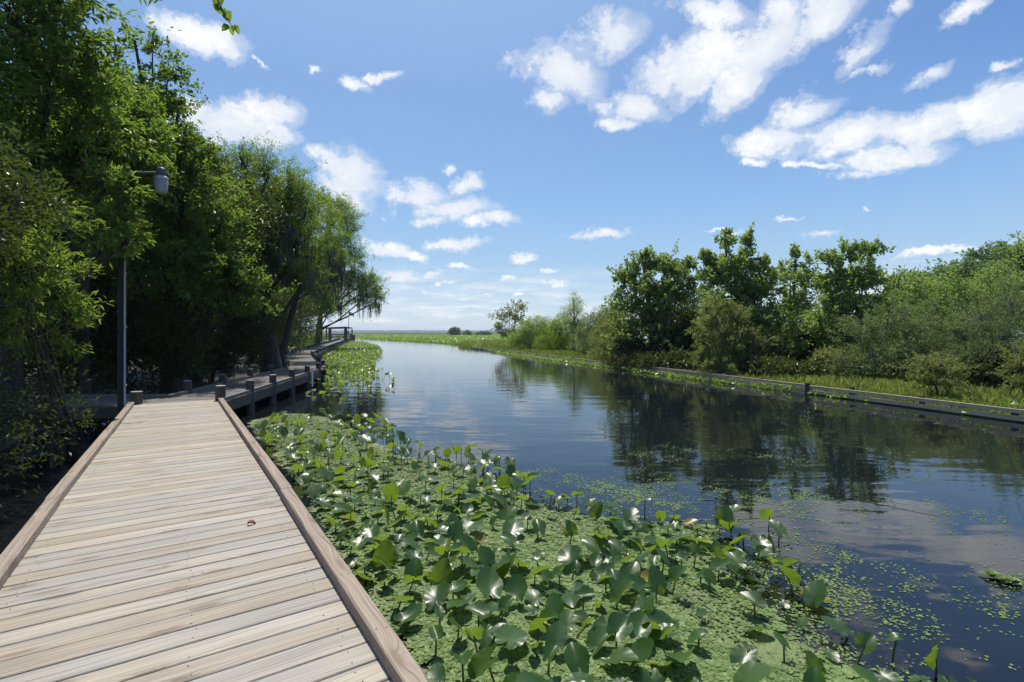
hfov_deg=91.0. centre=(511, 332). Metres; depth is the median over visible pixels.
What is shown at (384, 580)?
lily leaf
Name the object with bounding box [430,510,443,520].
lily leaf
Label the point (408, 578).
lily leaf
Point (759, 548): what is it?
lily leaf
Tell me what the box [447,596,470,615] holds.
lily leaf
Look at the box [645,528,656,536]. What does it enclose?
lily leaf
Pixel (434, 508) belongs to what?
lily leaf
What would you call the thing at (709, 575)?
lily leaf
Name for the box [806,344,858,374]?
undergrowth bush
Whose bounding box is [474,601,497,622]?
lily leaf
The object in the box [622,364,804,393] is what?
timber bulkhead
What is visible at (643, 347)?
undergrowth bush
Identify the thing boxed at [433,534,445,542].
lily leaf
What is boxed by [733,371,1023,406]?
grass tufts
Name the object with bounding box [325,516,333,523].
lily leaf
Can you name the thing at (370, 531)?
lily leaf
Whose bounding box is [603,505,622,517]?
lily leaf
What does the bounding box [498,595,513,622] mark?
lily leaf
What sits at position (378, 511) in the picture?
lily leaf
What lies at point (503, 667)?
water lettuce carpet
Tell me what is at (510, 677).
lily leaf
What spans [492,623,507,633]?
lily leaf
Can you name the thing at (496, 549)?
lily leaf
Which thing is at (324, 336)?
reeds
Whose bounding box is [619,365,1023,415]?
grass tufts
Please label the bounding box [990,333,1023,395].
olive bush
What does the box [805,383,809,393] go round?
end post
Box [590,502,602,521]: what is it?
lily leaf
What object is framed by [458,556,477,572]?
lily leaf
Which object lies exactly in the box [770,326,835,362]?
undergrowth bush
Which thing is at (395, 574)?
lily leaf
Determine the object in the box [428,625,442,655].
lily leaf
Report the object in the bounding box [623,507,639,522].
lily leaf
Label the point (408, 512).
lily leaf
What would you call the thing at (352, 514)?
lily leaf
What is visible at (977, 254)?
forest tree
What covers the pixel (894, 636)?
lily leaf
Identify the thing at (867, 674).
lily leaf
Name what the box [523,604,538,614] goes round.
lily leaf
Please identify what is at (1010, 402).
lily strip
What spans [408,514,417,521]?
lily leaf
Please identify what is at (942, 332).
undergrowth bush
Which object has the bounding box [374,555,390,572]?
lily leaf
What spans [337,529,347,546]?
lily leaf
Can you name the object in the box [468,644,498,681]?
lily leaf
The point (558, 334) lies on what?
willow bush
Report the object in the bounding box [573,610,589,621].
lily leaf
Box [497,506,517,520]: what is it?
lily leaf
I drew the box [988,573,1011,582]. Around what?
water lettuce
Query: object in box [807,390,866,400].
lily strip
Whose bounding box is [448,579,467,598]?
lily leaf
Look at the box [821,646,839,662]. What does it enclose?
lily leaf
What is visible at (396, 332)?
hills
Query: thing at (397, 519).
lily leaf
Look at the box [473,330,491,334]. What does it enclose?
distant tree
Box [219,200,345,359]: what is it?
forest tree
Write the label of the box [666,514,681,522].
lily leaf
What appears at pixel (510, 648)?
lily leaf
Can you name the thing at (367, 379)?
lily patch
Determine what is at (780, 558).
lily leaf
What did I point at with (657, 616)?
lily leaf
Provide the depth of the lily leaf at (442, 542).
4.27 m
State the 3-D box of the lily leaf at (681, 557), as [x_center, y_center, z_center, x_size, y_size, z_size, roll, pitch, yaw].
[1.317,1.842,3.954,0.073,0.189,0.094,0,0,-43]
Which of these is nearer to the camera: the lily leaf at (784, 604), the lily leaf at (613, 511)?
the lily leaf at (784, 604)
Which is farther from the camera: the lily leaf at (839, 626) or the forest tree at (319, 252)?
the forest tree at (319, 252)
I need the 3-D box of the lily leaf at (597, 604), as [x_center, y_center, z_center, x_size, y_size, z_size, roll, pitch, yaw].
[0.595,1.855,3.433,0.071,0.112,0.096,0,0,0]
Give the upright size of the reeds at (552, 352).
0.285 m
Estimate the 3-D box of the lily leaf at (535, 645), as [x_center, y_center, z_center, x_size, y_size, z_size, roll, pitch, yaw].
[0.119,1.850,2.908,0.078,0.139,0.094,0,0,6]
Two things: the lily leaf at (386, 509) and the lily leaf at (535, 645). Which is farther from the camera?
the lily leaf at (386, 509)
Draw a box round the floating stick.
[869,502,935,515]
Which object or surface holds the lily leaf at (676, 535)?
on the water lettuce carpet at (503, 667)
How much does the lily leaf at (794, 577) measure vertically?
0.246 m
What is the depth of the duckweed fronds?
4.25 m
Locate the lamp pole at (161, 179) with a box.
[117,165,168,414]
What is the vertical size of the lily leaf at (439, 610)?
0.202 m
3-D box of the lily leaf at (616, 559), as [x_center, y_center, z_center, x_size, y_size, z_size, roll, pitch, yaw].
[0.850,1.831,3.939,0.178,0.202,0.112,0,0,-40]
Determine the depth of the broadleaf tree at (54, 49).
8.96 m
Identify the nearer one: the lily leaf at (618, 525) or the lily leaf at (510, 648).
the lily leaf at (510, 648)
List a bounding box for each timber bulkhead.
[472,346,624,367]
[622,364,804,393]
[809,385,1023,421]
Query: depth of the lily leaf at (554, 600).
3.32 m
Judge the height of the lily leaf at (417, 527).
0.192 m
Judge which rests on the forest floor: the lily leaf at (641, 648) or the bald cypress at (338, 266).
the bald cypress at (338, 266)
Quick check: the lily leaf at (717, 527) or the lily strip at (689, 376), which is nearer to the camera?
the lily leaf at (717, 527)
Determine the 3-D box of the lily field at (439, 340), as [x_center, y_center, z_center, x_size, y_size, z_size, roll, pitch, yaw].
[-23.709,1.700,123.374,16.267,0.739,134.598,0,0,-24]
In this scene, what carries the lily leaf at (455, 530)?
on the water lettuce carpet at (503, 667)
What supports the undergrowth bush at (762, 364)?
on the grass bank
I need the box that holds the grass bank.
[472,338,1022,421]
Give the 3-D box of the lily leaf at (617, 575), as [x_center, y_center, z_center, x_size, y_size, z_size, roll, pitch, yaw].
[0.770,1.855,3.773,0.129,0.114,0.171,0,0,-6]
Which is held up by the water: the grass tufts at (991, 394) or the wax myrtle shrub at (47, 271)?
the wax myrtle shrub at (47, 271)
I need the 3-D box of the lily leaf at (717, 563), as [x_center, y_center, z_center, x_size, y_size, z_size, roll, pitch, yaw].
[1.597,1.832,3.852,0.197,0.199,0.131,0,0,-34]
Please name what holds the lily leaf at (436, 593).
on the water lettuce carpet at (503, 667)
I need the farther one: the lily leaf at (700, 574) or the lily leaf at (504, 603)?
the lily leaf at (700, 574)
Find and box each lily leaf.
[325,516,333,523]
[334,523,351,536]
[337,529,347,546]
[339,515,357,521]
[342,537,358,557]
[346,512,356,526]
[350,557,364,567]
[352,535,367,549]
[353,524,365,536]
[354,571,377,582]
[355,562,369,573]
[362,523,379,542]
[364,519,373,525]
[364,537,379,543]
[366,544,379,557]
[372,506,385,524]
[372,540,396,568]
[373,535,389,542]
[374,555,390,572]
[376,574,393,589]
[383,505,390,528]
[386,510,406,532]
[388,571,400,580]
[390,503,395,518]
[390,593,413,611]
[392,505,410,520]
[393,603,422,629]
[394,529,405,541]
[394,545,402,554]
[398,532,415,547]
[398,554,409,560]
[402,537,422,550]
[403,524,410,531]
[404,557,422,584]
[404,574,421,594]
[405,549,424,559]
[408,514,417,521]
[410,520,424,539]
[419,512,437,527]
[424,542,441,558]
[424,579,448,610]
[427,663,444,681]
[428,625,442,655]
[429,506,441,516]
[429,525,447,533]
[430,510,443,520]
[430,558,452,586]
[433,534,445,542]
[434,520,448,526]
[434,538,449,554]
[434,604,444,624]
[438,536,451,545]
[438,550,461,562]
[442,499,460,512]
[447,521,462,541]
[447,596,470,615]
[448,512,458,525]
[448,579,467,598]
[449,543,470,565]
[449,617,466,642]
[450,647,473,679]
[458,534,477,556]
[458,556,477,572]
[461,516,483,534]
[461,590,475,603]
[462,502,473,515]
[465,600,488,626]
[465,626,483,652]
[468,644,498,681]
[470,511,485,519]
[470,536,476,550]
[470,565,483,577]
[472,533,488,543]
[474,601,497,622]
[476,567,503,600]
[478,545,495,566]
[478,621,493,647]
[489,516,496,528]
[491,559,509,570]
[492,547,499,554]
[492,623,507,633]
[494,624,527,649]
[496,549,517,578]
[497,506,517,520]
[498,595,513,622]
[501,532,519,549]
[502,519,523,536]
[502,639,516,664]
[503,671,518,681]
[505,574,527,604]
[510,553,530,568]
[516,670,553,681]
[521,512,533,529]
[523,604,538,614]
[524,565,550,585]
[525,589,543,605]
[526,641,538,656]
[528,607,557,631]
[528,620,545,641]
[531,550,544,557]
[532,519,545,539]
[532,554,542,571]
[539,569,553,583]
[542,644,556,674]
[544,588,562,593]
[545,592,563,621]
[545,620,567,652]
[547,564,565,590]
[558,545,580,564]
[559,609,574,632]
[561,588,579,607]
[562,671,597,681]
[563,526,573,535]
[564,642,589,673]
[566,520,576,544]
[569,678,593,681]
[571,560,580,579]
[572,508,579,519]
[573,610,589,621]
[574,582,593,590]
[576,585,594,610]
[576,617,594,638]
[581,537,604,557]
[586,625,613,655]
[589,527,607,541]
[589,552,601,566]
[589,562,613,583]
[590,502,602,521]
[592,615,614,634]
[594,530,609,548]
[594,596,604,607]
[599,572,612,592]
[599,646,638,665]
[600,677,629,681]
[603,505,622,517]
[604,546,622,564]
[604,556,614,566]
[605,516,616,525]
[606,612,633,646]
[607,569,623,583]
[607,610,623,614]
[608,535,622,543]
[608,539,628,555]
[609,579,634,607]
[610,518,632,530]
[612,518,623,534]
[612,676,632,681]
[613,556,630,563]
[620,561,640,574]
[621,547,635,562]
[622,535,641,542]
[622,574,649,592]
[622,637,653,674]
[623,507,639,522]
[623,591,634,600]
[624,608,645,616]
[626,609,651,638]
[630,589,655,613]
[632,538,642,553]
[634,521,648,532]
[634,550,652,569]
[640,570,648,579]
[642,668,664,681]
[643,535,655,544]
[643,620,660,636]
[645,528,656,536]
[646,608,677,630]
[647,544,656,551]
[648,554,657,565]
[648,565,667,603]
[649,623,680,644]
[650,660,677,674]
[655,511,666,521]
[655,547,669,572]
[656,536,671,557]
[659,523,672,534]
[660,626,676,650]
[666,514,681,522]
[666,533,685,547]
[666,646,694,664]
[668,565,686,594]
[669,552,679,564]
[671,521,678,529]
[671,532,693,545]
[674,532,695,542]
[675,554,685,564]
[678,548,687,557]
[682,518,697,525]
[683,677,698,681]
[686,628,707,646]
[689,542,700,568]
[690,536,713,544]
[693,525,702,534]
[695,568,705,582]
[696,608,706,617]
[699,544,715,559]
[702,519,713,527]
[703,568,715,593]
[706,525,722,535]
[709,557,731,579]
[712,540,721,552]
[714,505,733,531]
[714,545,724,572]
[719,519,737,538]
[721,546,746,554]
[724,563,742,586]
[726,548,746,576]
[728,531,749,547]
[729,641,757,663]
[733,661,771,681]
[736,531,750,542]
[737,590,766,618]
[739,575,762,583]
[741,626,771,637]
[742,562,759,569]
[750,535,772,555]
[751,551,775,559]
[755,545,767,562]
[761,554,777,578]
[768,520,788,543]
[773,632,790,662]
[774,561,800,593]
[776,555,786,563]
[776,599,789,608]
[783,558,800,568]
[792,589,829,608]
[794,558,803,574]
[796,616,807,630]
[802,579,826,611]
[803,666,825,681]
[805,569,814,580]
[806,651,825,675]
[820,616,853,638]
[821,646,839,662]
[851,664,880,681]
[854,632,876,664]
[874,668,901,681]
[886,632,903,658]
[909,675,929,681]
[924,640,937,671]
[937,673,956,681]
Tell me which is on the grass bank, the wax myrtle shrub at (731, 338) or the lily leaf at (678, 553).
the wax myrtle shrub at (731, 338)
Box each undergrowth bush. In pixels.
[570,313,629,350]
[598,346,701,369]
[603,321,693,363]
[660,299,708,367]
[689,285,818,359]
[721,327,786,369]
[734,351,830,377]
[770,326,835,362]
[797,290,900,358]
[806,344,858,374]
[822,358,927,381]
[884,261,1023,352]
[886,315,1020,365]
[945,344,1023,386]
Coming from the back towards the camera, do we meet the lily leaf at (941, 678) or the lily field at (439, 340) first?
the lily field at (439, 340)
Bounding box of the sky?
[0,0,1023,332]
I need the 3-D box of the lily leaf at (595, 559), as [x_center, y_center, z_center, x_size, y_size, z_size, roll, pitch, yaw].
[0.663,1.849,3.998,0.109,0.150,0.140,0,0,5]
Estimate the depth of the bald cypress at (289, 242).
20.13 m
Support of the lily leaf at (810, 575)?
on the floating duckweed
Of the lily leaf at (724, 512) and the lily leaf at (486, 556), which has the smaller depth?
the lily leaf at (486, 556)
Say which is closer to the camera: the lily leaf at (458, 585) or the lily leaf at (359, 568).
the lily leaf at (458, 585)
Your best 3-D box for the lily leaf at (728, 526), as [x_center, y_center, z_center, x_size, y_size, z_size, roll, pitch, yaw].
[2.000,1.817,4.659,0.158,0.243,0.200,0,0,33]
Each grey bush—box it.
[808,287,960,375]
[910,260,1023,378]
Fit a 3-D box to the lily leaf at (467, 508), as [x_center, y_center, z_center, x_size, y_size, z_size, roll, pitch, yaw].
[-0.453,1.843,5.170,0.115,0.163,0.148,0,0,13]
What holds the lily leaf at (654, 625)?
on the water lettuce carpet at (503, 667)
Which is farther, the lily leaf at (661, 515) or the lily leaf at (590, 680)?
the lily leaf at (661, 515)
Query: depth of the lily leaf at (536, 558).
4.00 m
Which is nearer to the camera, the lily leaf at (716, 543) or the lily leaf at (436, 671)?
the lily leaf at (436, 671)
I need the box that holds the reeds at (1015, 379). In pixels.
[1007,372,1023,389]
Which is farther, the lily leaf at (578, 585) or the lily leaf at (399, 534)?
the lily leaf at (399, 534)
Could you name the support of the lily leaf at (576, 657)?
on the water lettuce carpet at (503, 667)
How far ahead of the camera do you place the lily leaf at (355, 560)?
4.07 m
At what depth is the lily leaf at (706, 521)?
4.89 m
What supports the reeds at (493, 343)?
on the grass bank
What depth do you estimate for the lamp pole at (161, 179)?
9.45 m
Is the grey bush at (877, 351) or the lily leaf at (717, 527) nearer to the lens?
the lily leaf at (717, 527)
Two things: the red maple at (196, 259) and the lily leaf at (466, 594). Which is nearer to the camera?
the lily leaf at (466, 594)
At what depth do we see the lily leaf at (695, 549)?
4.04 m
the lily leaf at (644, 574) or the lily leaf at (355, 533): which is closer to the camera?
the lily leaf at (644, 574)
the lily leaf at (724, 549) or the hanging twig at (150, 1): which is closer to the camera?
the hanging twig at (150, 1)
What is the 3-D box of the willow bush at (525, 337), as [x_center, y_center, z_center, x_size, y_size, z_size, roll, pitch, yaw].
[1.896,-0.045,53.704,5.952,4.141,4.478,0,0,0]
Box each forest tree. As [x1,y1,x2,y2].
[1,54,183,393]
[1,192,135,318]
[26,190,203,375]
[52,120,323,382]
[132,151,251,369]
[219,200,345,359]
[258,233,345,351]
[875,265,961,343]
[904,250,1020,352]
[947,239,1023,333]
[984,230,1023,334]
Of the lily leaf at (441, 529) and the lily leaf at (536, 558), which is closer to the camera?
the lily leaf at (536, 558)
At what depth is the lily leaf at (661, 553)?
3.94 m
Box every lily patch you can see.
[254,408,774,528]
[306,366,394,400]
[323,340,382,381]
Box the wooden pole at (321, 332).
[320,315,322,342]
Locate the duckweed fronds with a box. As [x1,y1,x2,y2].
[252,413,866,681]
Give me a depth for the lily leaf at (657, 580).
3.54 m
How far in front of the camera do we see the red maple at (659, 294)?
27.45 m
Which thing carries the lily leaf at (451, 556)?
on the water lettuce carpet at (503, 667)
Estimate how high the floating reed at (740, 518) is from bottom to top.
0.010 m
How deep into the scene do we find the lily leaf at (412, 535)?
4.45 m
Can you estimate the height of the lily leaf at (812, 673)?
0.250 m
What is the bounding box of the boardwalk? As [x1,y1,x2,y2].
[0,337,430,681]
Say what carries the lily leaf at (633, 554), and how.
on the water lettuce carpet at (503, 667)
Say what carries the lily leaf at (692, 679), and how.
on the water lettuce carpet at (503, 667)
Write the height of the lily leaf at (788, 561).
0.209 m
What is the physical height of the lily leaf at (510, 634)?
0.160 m
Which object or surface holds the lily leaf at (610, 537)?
on the water lettuce carpet at (503, 667)
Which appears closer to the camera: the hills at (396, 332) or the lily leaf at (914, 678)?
the lily leaf at (914, 678)
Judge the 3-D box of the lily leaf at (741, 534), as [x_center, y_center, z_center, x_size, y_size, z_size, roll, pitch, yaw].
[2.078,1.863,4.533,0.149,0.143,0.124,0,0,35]
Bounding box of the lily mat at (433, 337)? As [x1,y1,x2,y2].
[355,335,560,344]
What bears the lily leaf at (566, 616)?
on the water lettuce carpet at (503, 667)
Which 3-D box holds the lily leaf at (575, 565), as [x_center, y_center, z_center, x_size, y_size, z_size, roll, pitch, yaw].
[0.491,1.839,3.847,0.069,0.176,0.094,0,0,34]
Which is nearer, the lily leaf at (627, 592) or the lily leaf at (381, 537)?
the lily leaf at (627, 592)
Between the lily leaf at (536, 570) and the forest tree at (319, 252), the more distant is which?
the forest tree at (319, 252)
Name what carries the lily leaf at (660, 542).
on the water lettuce carpet at (503, 667)
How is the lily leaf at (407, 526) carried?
on the water lettuce carpet at (503, 667)
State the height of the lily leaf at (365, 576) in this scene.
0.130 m
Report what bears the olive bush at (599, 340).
on the grass bank
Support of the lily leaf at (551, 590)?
on the water lettuce carpet at (503, 667)
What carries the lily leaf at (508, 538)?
on the water lettuce carpet at (503, 667)
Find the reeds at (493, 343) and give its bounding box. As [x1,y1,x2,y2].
[458,338,575,347]
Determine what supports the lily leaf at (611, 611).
on the duckweed fronds
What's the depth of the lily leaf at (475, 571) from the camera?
3.87 m
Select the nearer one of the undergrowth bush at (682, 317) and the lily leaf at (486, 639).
the lily leaf at (486, 639)
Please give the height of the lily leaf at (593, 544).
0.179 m
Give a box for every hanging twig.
[139,0,161,6]
[212,0,239,35]
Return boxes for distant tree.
[447,326,460,334]
[461,330,472,334]
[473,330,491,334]
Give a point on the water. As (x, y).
(590, 423)
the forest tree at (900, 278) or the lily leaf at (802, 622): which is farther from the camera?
the forest tree at (900, 278)
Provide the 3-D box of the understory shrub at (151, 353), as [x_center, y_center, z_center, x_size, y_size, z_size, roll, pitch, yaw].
[-10.209,0.023,13.979,3.228,4.161,4.540,0,0,37]
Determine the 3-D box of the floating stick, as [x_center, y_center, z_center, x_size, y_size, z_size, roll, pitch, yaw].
[4.191,1.898,5.432,0.024,0.008,0.595,0,0,-44]
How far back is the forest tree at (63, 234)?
17.25 m
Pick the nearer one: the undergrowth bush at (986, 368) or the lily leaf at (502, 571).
the lily leaf at (502, 571)
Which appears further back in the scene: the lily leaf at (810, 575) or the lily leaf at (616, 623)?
the lily leaf at (810, 575)
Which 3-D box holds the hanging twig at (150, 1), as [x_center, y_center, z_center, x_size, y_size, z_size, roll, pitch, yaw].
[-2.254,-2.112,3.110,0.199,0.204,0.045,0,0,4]
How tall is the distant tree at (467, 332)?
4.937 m
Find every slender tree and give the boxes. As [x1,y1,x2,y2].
[296,284,337,349]
[488,297,530,346]
[535,316,562,348]
[764,243,825,360]
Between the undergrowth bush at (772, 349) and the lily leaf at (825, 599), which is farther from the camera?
the undergrowth bush at (772, 349)
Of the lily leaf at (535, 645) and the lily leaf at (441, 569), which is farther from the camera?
the lily leaf at (441, 569)
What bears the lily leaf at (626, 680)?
on the duckweed fronds
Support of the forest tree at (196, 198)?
on the forest floor
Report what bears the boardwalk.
on the water
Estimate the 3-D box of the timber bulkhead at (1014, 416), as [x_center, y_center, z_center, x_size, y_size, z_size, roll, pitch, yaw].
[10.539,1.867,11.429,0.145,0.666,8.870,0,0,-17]
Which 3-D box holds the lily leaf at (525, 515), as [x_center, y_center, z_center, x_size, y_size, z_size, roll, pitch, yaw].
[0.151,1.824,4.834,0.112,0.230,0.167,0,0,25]
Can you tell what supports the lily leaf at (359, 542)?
on the water lettuce carpet at (503, 667)
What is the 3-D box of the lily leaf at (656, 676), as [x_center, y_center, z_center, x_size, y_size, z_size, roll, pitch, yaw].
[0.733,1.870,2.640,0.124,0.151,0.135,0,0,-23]
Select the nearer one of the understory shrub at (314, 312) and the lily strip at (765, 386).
the lily strip at (765, 386)
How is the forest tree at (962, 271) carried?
on the grass bank
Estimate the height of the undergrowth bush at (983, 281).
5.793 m
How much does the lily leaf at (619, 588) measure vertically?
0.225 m
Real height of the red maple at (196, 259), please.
10.422 m
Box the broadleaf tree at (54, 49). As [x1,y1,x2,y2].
[0,0,202,423]
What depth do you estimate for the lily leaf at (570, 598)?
3.52 m
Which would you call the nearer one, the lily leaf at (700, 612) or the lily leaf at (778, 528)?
the lily leaf at (700, 612)
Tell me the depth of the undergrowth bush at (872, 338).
30.04 m
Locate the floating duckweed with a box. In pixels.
[521,435,1023,681]
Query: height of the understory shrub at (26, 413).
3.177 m
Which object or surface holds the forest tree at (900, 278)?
on the grass bank
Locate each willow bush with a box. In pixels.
[504,313,553,348]
[531,310,579,349]
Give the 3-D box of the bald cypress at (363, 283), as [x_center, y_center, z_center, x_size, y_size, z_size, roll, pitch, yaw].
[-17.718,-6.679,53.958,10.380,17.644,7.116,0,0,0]
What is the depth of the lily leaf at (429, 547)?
4.16 m
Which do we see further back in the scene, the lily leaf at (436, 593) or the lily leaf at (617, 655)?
the lily leaf at (436, 593)
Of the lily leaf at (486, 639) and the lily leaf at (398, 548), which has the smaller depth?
the lily leaf at (486, 639)
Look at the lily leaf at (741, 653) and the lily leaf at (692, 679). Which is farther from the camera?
the lily leaf at (741, 653)
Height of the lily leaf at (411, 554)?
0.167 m
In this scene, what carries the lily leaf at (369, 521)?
on the water lettuce carpet at (503, 667)
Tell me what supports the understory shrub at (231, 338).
on the forest floor
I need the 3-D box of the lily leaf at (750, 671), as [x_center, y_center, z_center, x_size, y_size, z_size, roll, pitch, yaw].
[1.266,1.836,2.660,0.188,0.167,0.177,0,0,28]
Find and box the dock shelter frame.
[323,327,352,342]
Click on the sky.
(494, 153)
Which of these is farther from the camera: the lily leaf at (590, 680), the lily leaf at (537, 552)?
the lily leaf at (537, 552)
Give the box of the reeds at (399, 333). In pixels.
[309,333,533,334]
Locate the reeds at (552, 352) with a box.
[482,346,608,361]
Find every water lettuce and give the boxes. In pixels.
[978,568,1000,575]
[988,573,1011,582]
[1003,574,1021,584]
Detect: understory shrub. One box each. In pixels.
[0,240,146,393]
[0,292,105,517]
[45,265,224,393]
[131,284,287,383]
[245,277,319,365]
[293,291,337,347]
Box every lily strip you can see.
[482,346,752,386]
[750,381,803,392]
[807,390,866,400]
[929,394,1022,414]
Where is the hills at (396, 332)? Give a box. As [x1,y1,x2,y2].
[295,331,553,332]
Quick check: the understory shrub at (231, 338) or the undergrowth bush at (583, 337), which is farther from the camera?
the undergrowth bush at (583, 337)
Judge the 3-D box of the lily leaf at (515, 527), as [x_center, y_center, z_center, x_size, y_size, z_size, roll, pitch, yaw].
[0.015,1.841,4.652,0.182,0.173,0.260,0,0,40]
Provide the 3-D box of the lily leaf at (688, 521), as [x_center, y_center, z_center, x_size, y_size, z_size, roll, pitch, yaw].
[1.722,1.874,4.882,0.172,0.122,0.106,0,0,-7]
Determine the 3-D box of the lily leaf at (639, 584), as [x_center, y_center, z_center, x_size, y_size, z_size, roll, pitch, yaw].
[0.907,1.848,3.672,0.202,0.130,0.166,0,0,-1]
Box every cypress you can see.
[209,129,353,372]
[279,181,360,365]
[310,190,390,343]
[552,288,587,349]
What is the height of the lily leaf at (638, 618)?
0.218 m
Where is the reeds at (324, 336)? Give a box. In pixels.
[296,334,350,339]
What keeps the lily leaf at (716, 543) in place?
on the floating duckweed
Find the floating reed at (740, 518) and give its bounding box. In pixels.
[671,516,780,521]
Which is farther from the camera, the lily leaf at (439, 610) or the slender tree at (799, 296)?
the slender tree at (799, 296)
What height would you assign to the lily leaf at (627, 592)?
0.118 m
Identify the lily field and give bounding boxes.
[297,334,647,342]
[357,336,480,347]
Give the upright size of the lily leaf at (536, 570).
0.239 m
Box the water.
[0,333,1023,681]
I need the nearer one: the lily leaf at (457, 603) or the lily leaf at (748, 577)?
the lily leaf at (457, 603)
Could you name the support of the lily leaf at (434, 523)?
on the duckweed fronds
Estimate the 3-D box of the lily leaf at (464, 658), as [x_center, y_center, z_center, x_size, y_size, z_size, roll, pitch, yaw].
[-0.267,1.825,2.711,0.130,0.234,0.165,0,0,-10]
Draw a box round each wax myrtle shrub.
[0,121,90,276]
[0,174,114,464]
[686,290,778,374]
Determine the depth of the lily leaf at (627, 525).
4.82 m
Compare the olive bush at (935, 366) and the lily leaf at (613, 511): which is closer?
the lily leaf at (613, 511)
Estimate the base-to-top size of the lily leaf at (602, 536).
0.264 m
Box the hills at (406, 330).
[304,330,544,331]
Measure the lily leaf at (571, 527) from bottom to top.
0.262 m
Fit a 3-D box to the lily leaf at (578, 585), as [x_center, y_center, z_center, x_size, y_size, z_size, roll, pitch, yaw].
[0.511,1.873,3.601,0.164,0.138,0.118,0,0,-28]
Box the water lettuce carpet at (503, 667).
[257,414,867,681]
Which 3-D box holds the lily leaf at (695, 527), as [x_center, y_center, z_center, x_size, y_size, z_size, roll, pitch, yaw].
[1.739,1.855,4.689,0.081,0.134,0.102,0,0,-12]
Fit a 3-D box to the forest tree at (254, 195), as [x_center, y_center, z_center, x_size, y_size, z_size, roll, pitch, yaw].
[-12.933,-3.517,18.590,11.016,11.348,9.831,0,0,0]
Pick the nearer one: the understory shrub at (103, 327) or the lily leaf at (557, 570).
the lily leaf at (557, 570)
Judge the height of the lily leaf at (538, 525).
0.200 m
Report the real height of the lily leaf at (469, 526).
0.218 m
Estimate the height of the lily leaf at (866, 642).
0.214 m
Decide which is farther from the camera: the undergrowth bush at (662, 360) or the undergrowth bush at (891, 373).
the undergrowth bush at (662, 360)
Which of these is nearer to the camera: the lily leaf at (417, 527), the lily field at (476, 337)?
the lily leaf at (417, 527)
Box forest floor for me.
[0,348,292,455]
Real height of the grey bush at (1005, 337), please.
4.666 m
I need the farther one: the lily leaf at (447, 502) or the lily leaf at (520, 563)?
the lily leaf at (447, 502)
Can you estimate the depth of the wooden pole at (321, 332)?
59.39 m
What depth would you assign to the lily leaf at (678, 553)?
4.07 m
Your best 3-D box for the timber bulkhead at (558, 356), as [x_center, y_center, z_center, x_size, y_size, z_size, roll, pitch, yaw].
[0.589,1.865,43.219,0.145,0.669,35.192,0,0,-17]
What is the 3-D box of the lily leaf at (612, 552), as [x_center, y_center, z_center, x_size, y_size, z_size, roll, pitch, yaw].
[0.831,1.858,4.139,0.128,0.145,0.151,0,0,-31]
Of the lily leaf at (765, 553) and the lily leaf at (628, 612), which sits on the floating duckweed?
the lily leaf at (765, 553)
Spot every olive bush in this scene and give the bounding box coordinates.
[566,298,622,354]
[585,310,644,359]
[884,350,982,397]
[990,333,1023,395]
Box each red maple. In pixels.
[50,22,298,393]
[598,239,711,354]
[683,221,798,369]
[786,234,911,367]
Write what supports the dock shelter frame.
on the boardwalk
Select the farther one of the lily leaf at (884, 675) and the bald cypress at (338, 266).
the bald cypress at (338, 266)
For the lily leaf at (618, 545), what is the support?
on the water lettuce carpet at (503, 667)
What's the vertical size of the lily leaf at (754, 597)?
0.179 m
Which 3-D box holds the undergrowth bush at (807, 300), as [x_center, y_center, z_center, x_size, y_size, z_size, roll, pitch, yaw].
[14.323,-0.484,31.108,9.553,5.019,4.923,0,0,0]
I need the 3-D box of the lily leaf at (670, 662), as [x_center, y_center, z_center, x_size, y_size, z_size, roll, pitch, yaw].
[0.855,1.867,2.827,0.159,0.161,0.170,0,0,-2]
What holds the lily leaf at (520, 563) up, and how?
on the water lettuce carpet at (503, 667)
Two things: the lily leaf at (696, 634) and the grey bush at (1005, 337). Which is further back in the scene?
the grey bush at (1005, 337)
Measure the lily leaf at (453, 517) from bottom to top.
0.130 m

